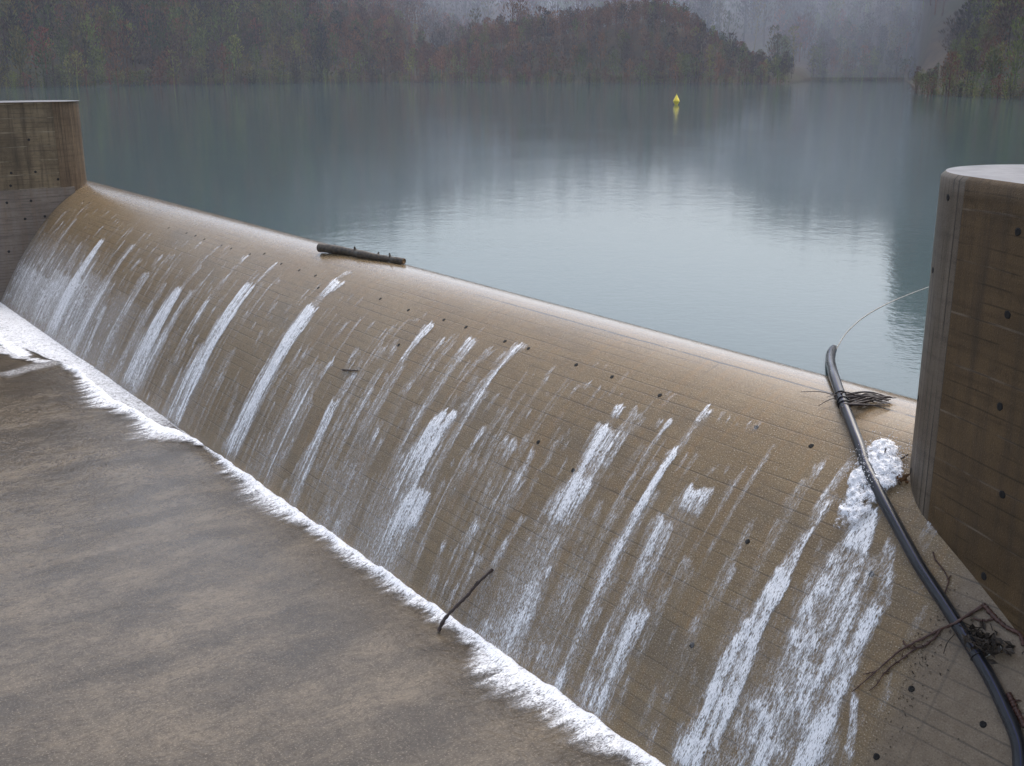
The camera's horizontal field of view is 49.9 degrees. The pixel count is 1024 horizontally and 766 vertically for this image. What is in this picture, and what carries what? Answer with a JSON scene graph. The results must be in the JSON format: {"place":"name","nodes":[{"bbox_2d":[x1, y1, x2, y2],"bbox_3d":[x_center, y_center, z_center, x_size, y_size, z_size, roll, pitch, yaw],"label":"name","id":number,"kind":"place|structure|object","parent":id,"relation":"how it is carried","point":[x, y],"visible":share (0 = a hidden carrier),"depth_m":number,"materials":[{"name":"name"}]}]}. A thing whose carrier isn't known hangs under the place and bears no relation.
{"place":"outdoors","nodes":[
{"label":"outdoors","id":0,"kind":"place"},
{"bbox_2d":[0,305,647,765],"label":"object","id":1,"kind":"structure","parent":0,"point":[166,601],"depth_m":12.09,"materials":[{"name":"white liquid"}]},
{"bbox_2d":[0,302,664,765],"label":"toe foam","id":2,"kind":"object","parent":1,"relation":"on","point":[28,334],"visible":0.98,"depth_m":14.76,"materials":[{"name":"white liquid"}]},
{"bbox_2d":[437,568,492,631],"bbox_3d":[-0.516,2.383,12.097,0.652,0.680,0.058,-5,17,-16],"label":"leaning stick","id":3,"kind":"object","parent":2,"relation":"on","point":[457,605],"visible":1,"depth_m":12.07,"materials":[{"name":"brown wood"}]},
{"bbox_2d":[1,180,1023,765],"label":"spillway weir","id":4,"kind":"object","parent":1,"relation":"in","point":[545,404],"visible":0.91,"depth_m":12.01,"materials":[{"name":"concrete"}]},
{"bbox_2d":[0,100,86,301],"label":"wing wall","id":5,"kind":"structure","parent":4,"relation":"on","point":[42,171],"depth_m":28.98,"materials":[{"name":"brown concrete"}]},
{"bbox_2d":[317,243,405,263],"bbox_3d":[-2.522,-2.172,18.347,2.152,0.197,0.181,14,21,40],"label":"log","id":6,"kind":"object","parent":4,"relation":"on","point":[333,249],"visible":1,"depth_m":18.32,"materials":[{"name":"brown wood"}]},
{"bbox_2d":[3,223,893,765],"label":"cascading water","id":7,"kind":"structure","parent":4,"relation":"on","point":[725,699],"depth_m":10.67,"materials":[{"name":"white liquid"}]},
{"bbox_2d":[801,391,895,407],"bbox_3d":[3.142,0.150,10.485,0.910,0.174,0.411,12,20,36],"label":"twig tangle","id":8,"kind":"object","parent":4,"relation":"on","point":[861,399],"visible":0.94,"depth_m":10.36,"materials":[{"name":"wood"}]},
{"bbox_2d":[836,424,909,527],"bbox_3d":[3.141,0.826,9.534,0.804,0.813,0.638,-13,20,-38],"label":"splash","id":9,"kind":"object","parent":4,"relation":"on","point":[878,467],"visible":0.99,"depth_m":9.52,"materials":[{"name":"white liquid"}]},
{"bbox_2d":[896,473,910,484],"bbox_3d":[3.328,0.822,9.396,0.088,0.145,0.150,-10,19,-32],"label":"dead leaf","id":10,"kind":"object","parent":4,"relation":"on","point":[903,478],"visible":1,"depth_m":9.37,"materials":[{"name":"brown plant"}]},
{"bbox_2d":[852,605,982,691],"bbox_3d":[3.130,2.060,8.514,0.903,0.839,0.156,3,16,11],"label":"forked branch","id":11,"kind":"object","parent":4,"relation":"on","point":[959,620],"visible":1,"depth_m":8.50,"materials":[{"name":"brown wood"}]},
{"bbox_2d":[826,345,1023,765],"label":"black pipe","id":12,"kind":"object","parent":4,"relation":"on","point":[984,668],"visible":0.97,"depth_m":8.70,"materials":[{"name":"plastic"}]},
{"bbox_2d":[872,587,1001,762],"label":"leaf litter","id":13,"kind":"object","parent":4,"relation":"on","point":[921,665],"visible":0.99,"depth_m":8.43,"materials":[{"name":"brown plant"}]},
{"bbox_2d":[932,552,950,593],"bbox_3d":[3.404,1.502,8.695,0.081,0.225,0.331,0,16,0],"label":"curved twig","id":14,"kind":"object","parent":4,"relation":"on","point":[947,585],"visible":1,"depth_m":8.66,"materials":[{"name":"brown wood"}]},
{"bbox_2d":[910,164,1023,635],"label":"wing wall","id":15,"kind":"structure","parent":4,"relation":"on","point":[967,471],"depth_m":8.32,"materials":[{"name":"concrete"}]},
{"bbox_2d":[943,619,1023,663],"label":"leaf clump","id":16,"kind":"object","parent":4,"relation":"on","point":[985,641],"visible":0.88,"depth_m":8.11,"materials":[{"name":"brown plant"}]},
{"bbox_2d":[973,603,1023,645],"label":"thick stick","id":17,"kind":"object","parent":4,"relation":"on","point":[989,611],"visible":1,"depth_m":8.19,"materials":[{"name":"brown wood"}]},
{"bbox_2d":[1006,692,1023,727],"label":"red stick","id":18,"kind":"object","parent":4,"relation":"on","point":[1015,707],"visible":1,"depth_m":7.82,"materials":[{"name":"brown wood"}]},
{"bbox_2d":[0,79,1023,399],"bbox_3d":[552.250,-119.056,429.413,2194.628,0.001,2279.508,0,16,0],"label":"lake water","id":19,"kind":"structure","parent":0,"point":[792,225],"depth_m":30.62,"materials":[{"name":"grey liquid"}]},
{"bbox_2d":[673,94,679,104],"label":"buoy","id":20,"kind":"object","parent":19,"relation":"on","point":[676,100],"visible":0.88,"depth_m":98.84,"materials":[{"name":"yellow paint"}]},
{"bbox_2d":[836,287,927,347],"bbox_3d":[5.009,-0.993,14.487,0.294,0.012,5.273,11,19,33],"label":"rope","id":21,"kind":"object","parent":19,"relation":"on","point":[872,311],"visible":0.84,"depth_m":14.15,"materials":[{"name":"grey fabric"}]},
{"bbox_2d":[0,0,1023,98],"bbox_3d":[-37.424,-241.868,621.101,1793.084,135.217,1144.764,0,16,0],"label":"hills","id":22,"kind":"structure","parent":0,"point":[930,51],"depth_m":274.29,"materials":[{"name":"grey plant"}]},
{"bbox_2d":[0,0,560,87],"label":"woods","id":23,"kind":"object","parent":22,"relation":"on","point":[443,25],"visible":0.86,"depth_m":246.57,"materials":[{"name":"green plant"}]},
{"bbox_2d":[452,64,467,82],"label":"shore bush","id":24,"kind":"object","parent":22,"relation":"on","point":[457,68],"visible":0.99,"depth_m":273.80,"materials":[{"name":"grey plant"}]},
{"bbox_2d":[541,10,552,39],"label":"bare tree","id":25,"kind":"object","parent":22,"relation":"on","point":[547,24],"visible":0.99,"depth_m":282.49,"materials":[{"name":"grey plant"}]},
{"bbox_2d":[566,7,573,32],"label":"bare tree","id":26,"kind":"object","parent":22,"relation":"on","point":[570,17],"visible":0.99,"depth_m":284.63,"materials":[{"name":"grey plant"}]},
{"bbox_2d":[387,0,796,83],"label":"woods","id":27,"kind":"object","parent":22,"relation":"on","point":[444,55],"visible":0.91,"depth_m":273.21,"materials":[{"name":"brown plant"}]},
{"bbox_2d":[617,4,629,32],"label":"bare tree","id":28,"kind":"object","parent":22,"relation":"on","point":[623,11],"visible":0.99,"depth_m":271.64,"materials":[{"name":"grey plant"}]},
{"bbox_2d":[420,0,947,80],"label":"woods","id":29,"kind":"object","parent":22,"relation":"on","point":[794,25],"visible":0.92,"depth_m":375.26,"materials":[{"name":"grey plant"}]},
{"bbox_2d":[695,22,708,50],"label":"bare tree","id":30,"kind":"object","parent":22,"relation":"on","point":[702,28],"visible":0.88,"depth_m":261.61,"materials":[{"name":"grey plant"}]},
{"bbox_2d":[724,32,737,68],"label":"bare tree","id":31,"kind":"object","parent":22,"relation":"on","point":[731,43],"visible":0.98,"depth_m":261.76,"materials":[{"name":"grey plant"}]},
{"bbox_2d":[921,73,943,95],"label":"shore bush","id":32,"kind":"object","parent":22,"relation":"on","point":[935,77],"visible":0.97,"depth_m":134.04,"materials":[{"name":"green plant"}]},
{"bbox_2d":[938,75,954,94],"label":"shore bush","id":33,"kind":"object","parent":22,"relation":"on","point":[946,85],"visible":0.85,"depth_m":132.59,"materials":[{"name":"green plant"}]},
{"bbox_2d":[908,0,1023,98],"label":"woods","id":34,"kind":"object","parent":22,"relation":"on","point":[999,12],"visible":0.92,"depth_m":138.61,"materials":[{"name":"green plant"}]},
{"bbox_2d":[961,70,983,94],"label":"shore bush","id":35,"kind":"object","parent":22,"relation":"on","point":[973,72],"visible":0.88,"depth_m":127.56,"materials":[{"name":"plant"}]},
{"bbox_2d":[968,70,996,96],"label":"shore bush","id":36,"kind":"object","parent":22,"relation":"on","point":[981,94],"visible":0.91,"depth_m":125.04,"materials":[{"name":"green plant"}]}
]}

